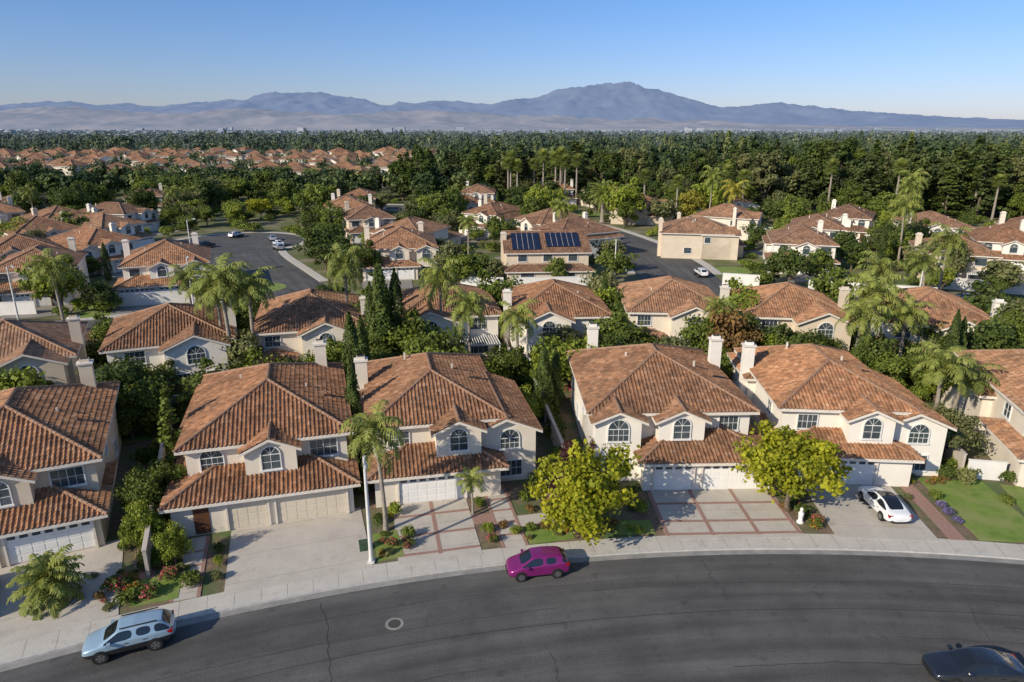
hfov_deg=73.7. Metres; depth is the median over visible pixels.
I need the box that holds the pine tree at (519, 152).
[509,143,527,186]
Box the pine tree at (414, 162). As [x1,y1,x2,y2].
[413,143,418,169]
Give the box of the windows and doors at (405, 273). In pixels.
[365,249,432,279]
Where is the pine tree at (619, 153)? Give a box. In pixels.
[614,152,624,186]
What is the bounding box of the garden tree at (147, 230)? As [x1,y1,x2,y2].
[144,227,151,233]
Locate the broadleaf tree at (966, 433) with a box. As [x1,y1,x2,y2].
[930,403,990,458]
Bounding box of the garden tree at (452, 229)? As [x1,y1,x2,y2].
[448,223,457,230]
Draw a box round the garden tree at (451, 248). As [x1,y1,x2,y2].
[431,240,464,266]
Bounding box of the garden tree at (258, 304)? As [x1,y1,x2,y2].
[220,290,265,311]
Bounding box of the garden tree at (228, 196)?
[220,187,237,201]
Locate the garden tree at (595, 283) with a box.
[579,266,617,290]
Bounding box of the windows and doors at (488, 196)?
[474,194,490,198]
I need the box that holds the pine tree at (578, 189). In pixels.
[568,168,581,195]
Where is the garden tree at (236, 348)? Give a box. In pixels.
[221,328,263,369]
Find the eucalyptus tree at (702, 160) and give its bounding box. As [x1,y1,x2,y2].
[679,149,712,189]
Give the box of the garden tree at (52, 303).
[29,268,59,305]
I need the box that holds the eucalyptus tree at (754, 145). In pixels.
[745,140,774,170]
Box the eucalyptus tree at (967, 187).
[962,165,991,212]
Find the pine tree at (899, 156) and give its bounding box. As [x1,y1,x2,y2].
[886,151,903,192]
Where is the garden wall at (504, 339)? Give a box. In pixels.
[499,326,511,355]
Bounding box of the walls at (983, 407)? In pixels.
[941,379,1023,486]
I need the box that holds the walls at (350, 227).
[342,218,393,242]
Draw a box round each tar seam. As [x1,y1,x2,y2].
[151,608,555,681]
[222,577,653,641]
[230,608,1017,681]
[320,604,331,680]
[415,669,484,681]
[582,581,1021,591]
[734,661,922,666]
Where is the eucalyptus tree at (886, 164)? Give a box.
[882,160,892,179]
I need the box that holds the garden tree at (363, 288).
[355,285,376,293]
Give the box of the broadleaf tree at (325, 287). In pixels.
[315,282,351,292]
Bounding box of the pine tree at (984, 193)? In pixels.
[961,143,997,214]
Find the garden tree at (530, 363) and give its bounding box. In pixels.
[528,343,571,368]
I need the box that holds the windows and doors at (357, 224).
[345,219,389,242]
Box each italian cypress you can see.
[100,242,113,279]
[301,197,307,225]
[327,211,334,230]
[340,311,361,410]
[344,358,363,461]
[353,315,370,360]
[362,281,378,334]
[367,258,393,353]
[386,267,408,354]
[534,344,554,420]
[547,348,564,411]
[601,271,609,299]
[856,236,866,268]
[877,220,887,260]
[923,189,931,211]
[942,309,961,356]
[953,316,968,355]
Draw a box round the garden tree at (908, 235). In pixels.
[887,229,927,261]
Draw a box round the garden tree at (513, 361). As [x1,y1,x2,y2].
[484,345,531,385]
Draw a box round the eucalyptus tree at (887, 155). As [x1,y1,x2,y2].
[881,153,894,160]
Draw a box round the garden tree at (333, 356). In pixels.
[301,344,344,366]
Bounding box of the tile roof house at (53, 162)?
[42,158,67,168]
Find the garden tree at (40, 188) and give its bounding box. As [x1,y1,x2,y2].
[24,178,43,192]
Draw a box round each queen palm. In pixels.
[17,184,40,206]
[22,248,76,319]
[162,185,180,204]
[166,264,202,303]
[183,252,253,368]
[184,271,241,326]
[218,266,279,343]
[324,243,363,301]
[338,399,404,530]
[417,257,462,311]
[445,285,492,352]
[458,214,479,253]
[495,299,538,353]
[550,197,572,219]
[660,184,672,195]
[699,165,724,207]
[702,295,738,317]
[718,179,750,203]
[833,299,892,346]
[841,271,908,335]
[853,250,907,292]
[880,294,936,356]
[886,194,924,260]
[896,178,925,214]
[898,168,929,199]
[903,248,949,285]
[906,340,978,407]
[926,222,971,289]
[942,353,1006,407]
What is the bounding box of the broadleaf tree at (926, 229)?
[888,218,935,238]
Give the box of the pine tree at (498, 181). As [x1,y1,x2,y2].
[492,162,503,198]
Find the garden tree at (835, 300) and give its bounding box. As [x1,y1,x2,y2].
[827,295,837,303]
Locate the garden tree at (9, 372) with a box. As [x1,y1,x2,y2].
[0,367,26,390]
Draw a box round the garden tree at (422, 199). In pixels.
[413,195,431,204]
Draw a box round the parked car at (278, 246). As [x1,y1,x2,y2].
[272,243,284,250]
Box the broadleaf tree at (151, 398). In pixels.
[116,372,174,433]
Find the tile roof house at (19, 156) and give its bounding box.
[16,152,34,158]
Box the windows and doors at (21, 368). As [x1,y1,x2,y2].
[19,365,39,378]
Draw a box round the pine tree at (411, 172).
[404,157,420,199]
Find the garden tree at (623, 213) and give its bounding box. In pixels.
[609,201,635,227]
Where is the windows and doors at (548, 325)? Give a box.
[529,319,602,358]
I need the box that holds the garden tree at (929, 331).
[912,318,979,348]
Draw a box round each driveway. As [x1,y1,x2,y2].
[0,539,122,645]
[224,508,372,595]
[394,498,482,564]
[647,488,805,538]
[804,483,939,541]
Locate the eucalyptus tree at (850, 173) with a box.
[837,170,867,197]
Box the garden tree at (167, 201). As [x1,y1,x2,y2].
[161,186,190,208]
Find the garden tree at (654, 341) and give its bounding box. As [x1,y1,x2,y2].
[650,334,678,343]
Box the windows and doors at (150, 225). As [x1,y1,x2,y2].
[127,211,156,230]
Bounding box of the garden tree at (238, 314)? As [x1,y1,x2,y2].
[235,303,258,333]
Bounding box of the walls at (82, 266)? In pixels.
[0,258,89,306]
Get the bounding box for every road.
[0,554,1023,681]
[80,297,859,328]
[178,233,303,253]
[210,249,323,302]
[386,205,721,295]
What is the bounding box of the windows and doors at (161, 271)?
[119,264,210,293]
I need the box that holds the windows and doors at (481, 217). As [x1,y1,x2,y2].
[464,215,513,234]
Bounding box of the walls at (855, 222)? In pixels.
[834,217,875,242]
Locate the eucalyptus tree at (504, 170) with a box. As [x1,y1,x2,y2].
[493,157,518,187]
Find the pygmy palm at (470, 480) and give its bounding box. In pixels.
[454,466,489,513]
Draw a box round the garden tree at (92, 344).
[85,336,103,362]
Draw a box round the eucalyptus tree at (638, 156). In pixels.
[621,147,652,187]
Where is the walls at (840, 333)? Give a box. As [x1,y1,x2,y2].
[736,313,851,350]
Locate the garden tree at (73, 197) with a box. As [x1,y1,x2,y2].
[48,182,92,208]
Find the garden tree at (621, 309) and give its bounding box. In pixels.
[608,301,628,322]
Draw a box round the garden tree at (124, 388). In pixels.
[117,382,173,408]
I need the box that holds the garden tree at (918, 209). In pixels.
[896,195,926,213]
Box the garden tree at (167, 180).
[155,173,182,189]
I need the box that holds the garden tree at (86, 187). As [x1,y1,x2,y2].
[61,179,95,202]
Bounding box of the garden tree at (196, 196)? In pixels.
[179,189,208,207]
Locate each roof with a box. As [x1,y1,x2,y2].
[0,191,45,202]
[0,202,25,222]
[0,233,63,255]
[0,244,88,295]
[0,318,93,366]
[0,381,120,538]
[1,215,79,235]
[21,205,88,219]
[44,226,141,262]
[71,212,157,238]
[79,202,160,224]
[97,302,236,353]
[111,239,211,290]
[121,187,166,205]
[156,362,361,513]
[253,288,369,363]
[323,195,370,209]
[335,187,379,206]
[343,204,395,233]
[359,352,542,483]
[360,226,438,268]
[369,216,463,240]
[400,282,503,322]
[460,194,483,205]
[461,183,496,202]
[461,201,521,227]
[500,230,595,272]
[500,279,611,341]
[514,208,592,229]
[529,217,623,239]
[538,179,577,198]
[566,343,763,466]
[610,194,674,217]
[616,275,731,338]
[658,215,746,246]
[681,203,770,226]
[717,282,858,325]
[724,191,759,206]
[726,343,957,463]
[762,224,840,264]
[780,213,846,230]
[821,203,877,233]
[848,286,989,355]
[893,210,974,229]
[902,235,1003,258]
[953,349,1023,462]
[962,223,1023,261]
[994,216,1023,228]
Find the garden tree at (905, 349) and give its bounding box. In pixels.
[893,337,927,360]
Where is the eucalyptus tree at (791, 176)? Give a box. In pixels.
[776,161,802,192]
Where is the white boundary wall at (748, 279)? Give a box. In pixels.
[722,273,759,285]
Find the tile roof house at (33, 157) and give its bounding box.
[19,156,48,161]
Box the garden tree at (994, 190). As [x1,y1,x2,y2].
[965,173,1009,215]
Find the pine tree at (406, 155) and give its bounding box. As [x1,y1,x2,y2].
[402,151,421,196]
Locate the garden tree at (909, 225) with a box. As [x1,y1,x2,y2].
[892,221,926,242]
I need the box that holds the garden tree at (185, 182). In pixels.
[171,172,201,191]
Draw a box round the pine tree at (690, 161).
[683,158,699,190]
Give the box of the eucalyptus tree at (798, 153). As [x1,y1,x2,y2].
[792,150,803,157]
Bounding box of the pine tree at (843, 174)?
[832,161,850,205]
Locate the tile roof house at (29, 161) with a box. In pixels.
[12,158,46,165]
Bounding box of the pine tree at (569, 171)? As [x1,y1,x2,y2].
[563,141,589,194]
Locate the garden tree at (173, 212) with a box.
[159,203,186,229]
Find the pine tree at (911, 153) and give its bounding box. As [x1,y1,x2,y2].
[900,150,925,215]
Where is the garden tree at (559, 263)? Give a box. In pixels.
[542,257,568,276]
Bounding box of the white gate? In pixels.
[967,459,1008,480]
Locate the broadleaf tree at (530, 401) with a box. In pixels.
[519,384,545,417]
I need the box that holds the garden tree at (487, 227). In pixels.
[478,217,500,241]
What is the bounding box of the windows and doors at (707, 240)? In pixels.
[683,237,743,255]
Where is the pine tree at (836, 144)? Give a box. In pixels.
[816,141,840,198]
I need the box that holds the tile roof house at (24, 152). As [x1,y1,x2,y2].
[14,150,36,154]
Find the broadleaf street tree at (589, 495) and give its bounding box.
[524,439,642,545]
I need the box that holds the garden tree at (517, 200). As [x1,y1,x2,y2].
[504,189,534,208]
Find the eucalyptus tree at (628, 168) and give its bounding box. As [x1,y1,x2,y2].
[616,157,639,185]
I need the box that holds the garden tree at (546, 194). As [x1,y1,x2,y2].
[523,184,568,211]
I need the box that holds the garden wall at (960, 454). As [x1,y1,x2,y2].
[942,439,967,472]
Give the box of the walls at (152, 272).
[116,261,210,293]
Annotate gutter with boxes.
[0,550,1023,671]
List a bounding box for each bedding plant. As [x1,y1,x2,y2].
[89,572,98,578]
[93,591,104,600]
[101,602,116,611]
[115,569,124,574]
[127,571,139,582]
[159,558,167,566]
[166,557,173,565]
[174,562,186,571]
[176,557,183,563]
[377,537,385,541]
[378,548,387,556]
[379,530,389,536]
[384,536,397,546]
[387,511,393,517]
[497,519,507,528]
[509,525,523,533]
[524,521,537,530]
[525,504,533,512]
[538,522,550,528]
[610,517,618,525]
[625,503,635,509]
[635,526,644,533]
[779,502,790,510]
[925,478,934,483]
[931,476,940,482]
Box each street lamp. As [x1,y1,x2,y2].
[6,266,19,319]
[186,218,194,243]
[186,256,193,303]
[362,455,374,563]
[605,237,616,282]
[915,249,923,286]
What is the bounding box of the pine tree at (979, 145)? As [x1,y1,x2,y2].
[968,135,982,166]
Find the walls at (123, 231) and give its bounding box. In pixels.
[105,224,154,248]
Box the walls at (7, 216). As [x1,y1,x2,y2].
[0,212,23,220]
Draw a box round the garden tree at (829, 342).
[809,332,847,349]
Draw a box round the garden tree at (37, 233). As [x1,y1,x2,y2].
[23,228,50,237]
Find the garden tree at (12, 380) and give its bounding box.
[0,364,54,389]
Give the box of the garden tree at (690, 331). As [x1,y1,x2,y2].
[675,314,724,351]
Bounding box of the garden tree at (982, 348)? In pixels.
[974,346,999,349]
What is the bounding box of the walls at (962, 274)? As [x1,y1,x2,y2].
[903,251,998,278]
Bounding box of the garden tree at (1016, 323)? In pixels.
[1000,317,1023,345]
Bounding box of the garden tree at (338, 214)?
[318,200,346,225]
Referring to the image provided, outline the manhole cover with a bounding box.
[388,619,400,627]
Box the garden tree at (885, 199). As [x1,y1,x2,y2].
[863,192,902,215]
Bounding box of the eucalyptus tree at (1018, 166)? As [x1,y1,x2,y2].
[994,154,1023,206]
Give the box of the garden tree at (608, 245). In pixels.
[589,237,626,264]
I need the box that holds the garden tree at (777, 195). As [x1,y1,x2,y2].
[762,190,787,204]
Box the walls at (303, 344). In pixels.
[256,325,361,360]
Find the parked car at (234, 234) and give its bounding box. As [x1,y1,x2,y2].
[227,231,243,237]
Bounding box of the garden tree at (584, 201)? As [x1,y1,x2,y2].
[575,186,593,208]
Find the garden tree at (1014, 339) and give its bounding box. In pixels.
[968,317,1023,348]
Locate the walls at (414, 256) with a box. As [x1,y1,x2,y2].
[363,246,436,280]
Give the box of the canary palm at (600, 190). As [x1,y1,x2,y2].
[587,178,613,221]
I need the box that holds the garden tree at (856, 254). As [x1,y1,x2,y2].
[835,241,868,269]
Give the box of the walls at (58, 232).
[0,230,72,237]
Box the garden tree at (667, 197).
[661,195,674,203]
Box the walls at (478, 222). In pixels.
[459,212,521,236]
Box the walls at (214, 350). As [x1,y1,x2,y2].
[106,337,230,381]
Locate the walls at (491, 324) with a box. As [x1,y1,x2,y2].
[407,314,497,355]
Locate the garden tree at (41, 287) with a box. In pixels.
[14,253,88,305]
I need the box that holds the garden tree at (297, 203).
[288,188,312,207]
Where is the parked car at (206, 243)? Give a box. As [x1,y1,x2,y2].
[199,240,215,246]
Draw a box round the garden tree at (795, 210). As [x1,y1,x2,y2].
[775,194,813,220]
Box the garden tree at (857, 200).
[835,180,870,206]
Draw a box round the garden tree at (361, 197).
[354,194,377,207]
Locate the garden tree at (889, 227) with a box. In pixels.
[875,222,901,235]
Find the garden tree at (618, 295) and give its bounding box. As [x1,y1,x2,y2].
[606,291,627,317]
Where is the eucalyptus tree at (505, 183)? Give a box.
[492,171,509,199]
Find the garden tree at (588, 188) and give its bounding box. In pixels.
[583,180,601,213]
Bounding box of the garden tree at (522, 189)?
[514,185,530,195]
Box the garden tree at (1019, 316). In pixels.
[985,301,1023,327]
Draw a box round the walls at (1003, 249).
[972,239,1023,262]
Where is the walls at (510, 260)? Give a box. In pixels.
[505,254,591,280]
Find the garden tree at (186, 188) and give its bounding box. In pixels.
[175,182,195,193]
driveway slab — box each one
[0,304,73,320]
[99,271,122,278]
[110,304,160,314]
[152,230,183,234]
[361,279,412,289]
[461,235,488,241]
[742,249,762,256]
[786,274,823,282]
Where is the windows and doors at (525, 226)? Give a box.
[517,223,527,229]
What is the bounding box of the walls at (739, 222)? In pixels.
[706,216,765,239]
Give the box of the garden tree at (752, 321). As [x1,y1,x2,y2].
[734,308,777,345]
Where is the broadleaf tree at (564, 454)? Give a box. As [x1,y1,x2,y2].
[555,438,588,480]
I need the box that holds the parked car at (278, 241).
[272,240,284,244]
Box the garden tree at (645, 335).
[636,333,653,342]
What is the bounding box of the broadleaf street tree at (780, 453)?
[731,419,852,512]
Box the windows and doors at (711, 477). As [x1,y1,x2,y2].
[575,400,764,490]
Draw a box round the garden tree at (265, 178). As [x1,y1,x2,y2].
[248,169,276,197]
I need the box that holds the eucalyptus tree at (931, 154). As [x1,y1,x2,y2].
[917,151,941,172]
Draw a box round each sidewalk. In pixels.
[0,534,1023,662]
[80,305,215,320]
[172,232,304,248]
[278,250,327,281]
[384,209,635,273]
[387,204,722,274]
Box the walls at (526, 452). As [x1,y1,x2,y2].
[372,422,535,507]
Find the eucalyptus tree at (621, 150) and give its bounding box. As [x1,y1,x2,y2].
[618,148,629,158]
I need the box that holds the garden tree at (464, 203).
[431,185,469,214]
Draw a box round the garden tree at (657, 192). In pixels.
[646,180,666,198]
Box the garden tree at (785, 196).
[773,193,800,203]
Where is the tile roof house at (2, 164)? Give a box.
[0,161,19,169]
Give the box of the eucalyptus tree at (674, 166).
[655,162,676,173]
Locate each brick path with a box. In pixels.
[133,543,154,606]
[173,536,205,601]
[471,513,492,523]
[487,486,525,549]
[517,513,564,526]
[901,482,965,539]
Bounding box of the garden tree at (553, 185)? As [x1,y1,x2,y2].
[540,180,562,189]
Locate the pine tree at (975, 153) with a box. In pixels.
[959,149,977,211]
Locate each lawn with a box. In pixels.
[77,308,112,317]
[121,421,163,443]
[129,573,181,607]
[251,283,286,292]
[372,530,403,560]
[523,525,574,543]
[572,211,605,216]
[591,269,604,276]
[609,520,655,534]
[716,267,753,273]
[737,282,777,287]
[918,478,1023,541]
[1000,484,1023,511]
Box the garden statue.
[796,508,803,523]
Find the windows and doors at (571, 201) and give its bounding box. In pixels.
[561,190,574,204]
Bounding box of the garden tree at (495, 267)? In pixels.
[484,259,504,276]
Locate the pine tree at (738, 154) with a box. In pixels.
[734,152,739,182]
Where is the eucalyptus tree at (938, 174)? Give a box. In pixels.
[923,164,967,209]
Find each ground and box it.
[0,131,1023,672]
[94,332,1023,614]
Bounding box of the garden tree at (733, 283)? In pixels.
[714,277,759,319]
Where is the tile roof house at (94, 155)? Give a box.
[83,153,99,158]
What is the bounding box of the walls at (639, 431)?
[571,372,769,490]
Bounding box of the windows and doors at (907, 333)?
[878,319,972,345]
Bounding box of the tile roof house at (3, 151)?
[0,149,17,154]
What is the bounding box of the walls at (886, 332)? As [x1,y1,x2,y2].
[853,314,976,346]
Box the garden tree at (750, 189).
[736,180,759,201]
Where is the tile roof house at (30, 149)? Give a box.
[26,147,45,150]
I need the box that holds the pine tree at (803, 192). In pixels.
[794,155,814,213]
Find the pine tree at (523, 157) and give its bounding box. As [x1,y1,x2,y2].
[512,154,539,190]
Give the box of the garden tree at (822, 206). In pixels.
[812,193,846,213]
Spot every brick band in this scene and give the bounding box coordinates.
[186,549,203,553]
[196,536,209,596]
[394,508,469,518]
[399,527,474,537]
[402,545,480,556]
[429,501,442,553]
[484,496,505,547]
[488,497,506,500]
[492,508,510,511]
[501,484,528,544]
[501,532,520,535]
[647,490,669,535]
[656,501,779,504]
[660,518,792,522]
[669,531,802,534]
[687,490,714,534]
[728,489,760,533]
[766,488,802,533]
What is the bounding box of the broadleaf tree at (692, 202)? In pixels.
[677,189,711,216]
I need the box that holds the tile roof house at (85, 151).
[80,149,94,153]
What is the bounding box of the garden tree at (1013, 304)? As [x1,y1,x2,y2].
[995,299,1023,343]
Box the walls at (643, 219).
[611,207,671,225]
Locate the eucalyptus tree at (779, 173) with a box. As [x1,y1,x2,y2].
[763,161,786,198]
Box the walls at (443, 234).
[377,228,460,252]
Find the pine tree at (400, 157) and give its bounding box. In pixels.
[390,154,410,197]
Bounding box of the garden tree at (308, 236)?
[292,224,331,259]
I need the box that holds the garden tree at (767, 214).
[763,203,786,222]
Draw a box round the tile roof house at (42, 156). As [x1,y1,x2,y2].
[23,153,52,161]
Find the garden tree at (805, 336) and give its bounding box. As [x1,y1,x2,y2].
[768,322,824,344]
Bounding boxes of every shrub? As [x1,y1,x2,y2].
[51,306,70,315]
[72,303,87,308]
[81,294,123,310]
[98,573,131,592]
[111,587,138,605]
[117,538,134,551]
[118,520,139,543]
[122,580,142,590]
[129,446,149,463]
[135,546,159,559]
[135,557,153,570]
[136,580,162,600]
[140,419,158,432]
[143,554,164,567]
[145,451,157,462]
[146,436,169,459]
[155,525,183,539]
[157,565,178,580]
[158,226,174,235]
[160,219,168,226]
[163,375,183,392]
[164,513,170,524]
[170,400,189,422]
[172,223,184,230]
[174,388,185,394]
[178,569,202,588]
[209,570,222,580]
[211,541,225,553]
[212,207,222,215]
[213,554,223,565]
[227,217,247,223]
[230,219,246,230]
[240,213,255,220]
[245,222,262,231]
[262,213,275,220]
[266,209,281,215]
[280,206,296,213]
[282,224,300,230]
[290,227,306,233]
[328,269,339,278]
[355,477,371,492]
[358,466,363,479]
[372,512,382,525]
[383,547,393,556]
[388,500,401,514]
[398,534,415,549]
[400,524,415,536]
[457,244,475,253]
[466,229,485,239]
[468,252,489,259]
[474,496,484,506]
[477,241,487,247]
[480,522,494,532]
[484,362,512,378]
[485,242,500,251]
[486,532,498,542]
[494,342,511,355]
[512,370,526,382]
[518,489,531,500]
[526,472,544,488]
[547,413,566,432]
[547,477,566,494]
[549,402,554,413]
[550,445,560,459]
[551,407,559,413]
[559,379,571,388]
[564,383,571,394]
[566,204,577,211]
[581,209,593,215]
[588,256,595,264]
[606,475,619,487]
[623,484,641,500]
[635,498,648,513]
[646,229,657,235]
[738,259,752,266]
[743,240,753,243]
[744,243,754,249]
[744,254,755,258]
[745,252,757,256]
[746,262,760,267]
[747,265,763,270]
[751,269,766,273]
[751,272,772,284]
[794,503,813,514]
[805,517,822,528]
[811,513,824,522]
[848,273,859,281]
[876,247,901,255]
[883,253,900,260]
[888,260,903,269]
[898,377,914,387]
[902,493,912,498]
[904,277,920,284]
[907,385,930,400]
[919,269,950,286]
[928,489,942,498]
[935,500,947,507]
[936,464,958,479]
[941,457,958,468]
[942,507,956,514]
[950,514,963,523]
[955,211,973,216]
[956,467,977,484]
[957,214,975,221]
[957,464,982,474]
[965,219,977,225]
[974,214,986,222]
[983,219,998,224]
[998,470,1017,482]
[998,493,1015,505]
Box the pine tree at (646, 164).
[639,154,652,196]
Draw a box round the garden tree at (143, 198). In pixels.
[122,183,158,207]
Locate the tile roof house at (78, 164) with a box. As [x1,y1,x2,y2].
[51,159,89,175]
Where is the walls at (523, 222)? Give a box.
[516,219,538,229]
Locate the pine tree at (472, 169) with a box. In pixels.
[469,160,477,184]
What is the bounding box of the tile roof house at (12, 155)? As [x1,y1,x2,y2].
[0,153,16,158]
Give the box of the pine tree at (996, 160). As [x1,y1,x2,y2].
[970,151,1015,215]
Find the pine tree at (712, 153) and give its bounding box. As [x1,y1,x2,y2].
[699,148,715,185]
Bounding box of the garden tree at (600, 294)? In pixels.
[588,282,621,303]
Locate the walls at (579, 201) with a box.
[577,192,606,210]
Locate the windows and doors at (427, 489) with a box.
[388,428,522,503]
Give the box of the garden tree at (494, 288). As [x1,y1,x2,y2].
[476,268,523,310]
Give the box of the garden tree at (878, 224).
[864,218,892,239]
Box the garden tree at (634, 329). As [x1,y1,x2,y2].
[608,321,657,343]
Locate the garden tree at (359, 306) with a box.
[351,294,389,312]
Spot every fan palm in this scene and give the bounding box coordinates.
[502,156,513,197]
[504,149,517,187]
[510,159,523,186]
[527,157,540,186]
[537,148,550,184]
[548,151,560,181]
[554,146,566,184]
[557,153,570,187]
[557,159,568,182]
[570,153,584,204]
[638,169,652,193]
[670,174,685,217]
[717,170,731,201]
[721,164,734,190]
[736,169,752,198]
[825,158,841,202]
[891,158,911,194]
[940,168,953,214]
[971,165,987,207]
[988,173,1008,220]
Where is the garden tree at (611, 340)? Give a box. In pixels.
[600,328,639,346]
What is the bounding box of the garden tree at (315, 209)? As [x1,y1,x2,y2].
[302,204,325,222]
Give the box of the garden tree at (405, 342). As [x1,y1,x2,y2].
[388,331,427,355]
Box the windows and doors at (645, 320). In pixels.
[637,315,701,327]
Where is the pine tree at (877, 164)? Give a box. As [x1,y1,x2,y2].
[865,154,884,203]
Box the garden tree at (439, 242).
[435,237,445,254]
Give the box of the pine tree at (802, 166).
[790,152,809,196]
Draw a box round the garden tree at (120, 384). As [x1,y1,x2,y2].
[95,370,143,396]
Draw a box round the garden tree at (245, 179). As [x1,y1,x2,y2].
[220,175,249,200]
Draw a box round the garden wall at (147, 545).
[141,401,172,576]
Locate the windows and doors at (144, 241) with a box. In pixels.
[106,225,153,247]
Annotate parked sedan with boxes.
[921,644,1023,681]
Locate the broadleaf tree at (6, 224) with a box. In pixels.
[0,215,43,237]
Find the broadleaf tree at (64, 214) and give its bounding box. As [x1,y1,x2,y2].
[49,210,90,225]
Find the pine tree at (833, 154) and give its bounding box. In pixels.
[812,145,838,202]
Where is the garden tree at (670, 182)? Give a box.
[663,175,694,191]
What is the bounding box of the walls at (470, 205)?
[461,203,477,214]
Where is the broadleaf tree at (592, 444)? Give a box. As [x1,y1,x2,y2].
[588,436,608,463]
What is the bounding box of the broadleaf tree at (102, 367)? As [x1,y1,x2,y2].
[76,352,147,378]
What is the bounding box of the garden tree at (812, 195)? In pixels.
[797,182,814,199]
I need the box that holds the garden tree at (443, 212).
[435,207,464,221]
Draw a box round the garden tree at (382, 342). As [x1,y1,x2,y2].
[359,329,400,354]
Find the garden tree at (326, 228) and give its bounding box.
[314,222,344,240]
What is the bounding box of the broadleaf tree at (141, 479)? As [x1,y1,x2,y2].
[111,456,186,516]
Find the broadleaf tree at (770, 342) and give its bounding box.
[757,328,812,345]
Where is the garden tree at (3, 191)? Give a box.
[0,185,10,196]
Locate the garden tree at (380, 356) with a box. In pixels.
[370,347,399,359]
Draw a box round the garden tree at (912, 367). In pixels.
[905,356,929,380]
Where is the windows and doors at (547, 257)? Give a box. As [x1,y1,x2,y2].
[518,254,577,276]
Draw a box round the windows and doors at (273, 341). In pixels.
[264,332,334,347]
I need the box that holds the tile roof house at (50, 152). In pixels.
[41,150,70,159]
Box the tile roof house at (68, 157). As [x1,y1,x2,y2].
[63,156,76,159]
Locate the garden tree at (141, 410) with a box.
[116,397,156,435]
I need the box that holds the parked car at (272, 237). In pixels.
[267,235,276,240]
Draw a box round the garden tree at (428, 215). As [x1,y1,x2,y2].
[413,200,436,220]
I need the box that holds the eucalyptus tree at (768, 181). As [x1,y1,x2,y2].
[746,149,785,212]
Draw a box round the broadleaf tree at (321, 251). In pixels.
[303,237,345,269]
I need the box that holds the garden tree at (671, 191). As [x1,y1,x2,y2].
[664,184,685,201]
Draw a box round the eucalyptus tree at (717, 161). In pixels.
[703,158,725,188]
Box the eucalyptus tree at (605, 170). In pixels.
[589,157,616,183]
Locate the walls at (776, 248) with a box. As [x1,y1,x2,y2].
[763,243,836,274]
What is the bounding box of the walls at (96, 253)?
[85,240,138,274]
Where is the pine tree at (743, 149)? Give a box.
[737,140,746,177]
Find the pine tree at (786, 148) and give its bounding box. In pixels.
[781,145,791,160]
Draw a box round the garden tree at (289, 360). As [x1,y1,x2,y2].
[282,357,326,362]
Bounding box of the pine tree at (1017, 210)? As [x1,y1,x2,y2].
[1006,174,1023,215]
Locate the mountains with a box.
[0,81,1023,127]
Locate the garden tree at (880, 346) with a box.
[852,332,900,367]
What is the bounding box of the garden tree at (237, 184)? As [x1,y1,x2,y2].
[223,176,251,199]
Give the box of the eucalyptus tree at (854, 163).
[849,158,880,186]
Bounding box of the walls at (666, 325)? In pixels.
[620,301,707,341]
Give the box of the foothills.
[0,106,1023,130]
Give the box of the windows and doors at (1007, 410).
[960,387,1012,421]
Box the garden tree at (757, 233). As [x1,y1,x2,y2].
[739,222,767,247]
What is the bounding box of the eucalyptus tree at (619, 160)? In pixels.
[603,153,622,177]
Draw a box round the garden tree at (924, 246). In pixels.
[901,238,940,264]
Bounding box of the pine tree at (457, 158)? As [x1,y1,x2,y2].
[454,152,462,167]
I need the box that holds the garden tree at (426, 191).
[404,188,432,205]
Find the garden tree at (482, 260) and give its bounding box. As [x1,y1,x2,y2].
[465,254,493,276]
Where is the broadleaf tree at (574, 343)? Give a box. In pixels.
[530,331,603,384]
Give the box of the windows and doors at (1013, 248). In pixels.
[984,243,1023,270]
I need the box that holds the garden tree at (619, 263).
[595,249,638,275]
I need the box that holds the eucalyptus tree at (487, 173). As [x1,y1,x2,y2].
[480,165,494,187]
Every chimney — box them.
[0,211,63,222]
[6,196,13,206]
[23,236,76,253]
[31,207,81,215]
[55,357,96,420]
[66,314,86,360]
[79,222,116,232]
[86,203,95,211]
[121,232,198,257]
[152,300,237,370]
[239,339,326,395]
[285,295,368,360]
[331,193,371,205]
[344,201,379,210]
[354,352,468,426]
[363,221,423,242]
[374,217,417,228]
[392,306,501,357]
[478,199,503,208]
[483,194,486,203]
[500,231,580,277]
[502,288,589,360]
[553,211,557,222]
[582,211,587,226]
[586,323,723,376]
[651,284,730,341]
[657,211,680,255]
[732,207,771,230]
[738,341,861,395]
[758,286,849,345]
[788,219,825,236]
[809,213,847,226]
[831,199,864,210]
[914,232,984,277]
[937,298,1006,353]
[990,219,1023,231]
[998,211,1006,224]
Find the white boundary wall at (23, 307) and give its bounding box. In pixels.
[0,301,36,315]
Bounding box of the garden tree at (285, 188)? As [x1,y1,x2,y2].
[263,178,299,205]
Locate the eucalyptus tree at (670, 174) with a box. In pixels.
[659,169,676,193]
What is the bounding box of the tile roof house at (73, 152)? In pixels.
[67,150,87,156]
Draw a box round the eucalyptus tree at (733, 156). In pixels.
[721,153,736,168]
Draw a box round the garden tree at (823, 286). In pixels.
[803,266,855,303]
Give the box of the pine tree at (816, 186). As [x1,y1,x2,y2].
[805,148,824,205]
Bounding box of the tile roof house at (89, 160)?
[79,157,109,164]
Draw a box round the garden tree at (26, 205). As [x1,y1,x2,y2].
[6,184,47,214]
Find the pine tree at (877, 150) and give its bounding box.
[872,139,885,200]
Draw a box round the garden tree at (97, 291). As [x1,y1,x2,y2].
[79,279,119,312]
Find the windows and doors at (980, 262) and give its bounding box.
[939,255,987,279]
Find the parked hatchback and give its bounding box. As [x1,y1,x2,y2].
[505,546,569,581]
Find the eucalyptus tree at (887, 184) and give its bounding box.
[881,156,908,188]
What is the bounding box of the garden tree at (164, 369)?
[143,359,181,380]
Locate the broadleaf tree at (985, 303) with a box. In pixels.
[959,279,1023,314]

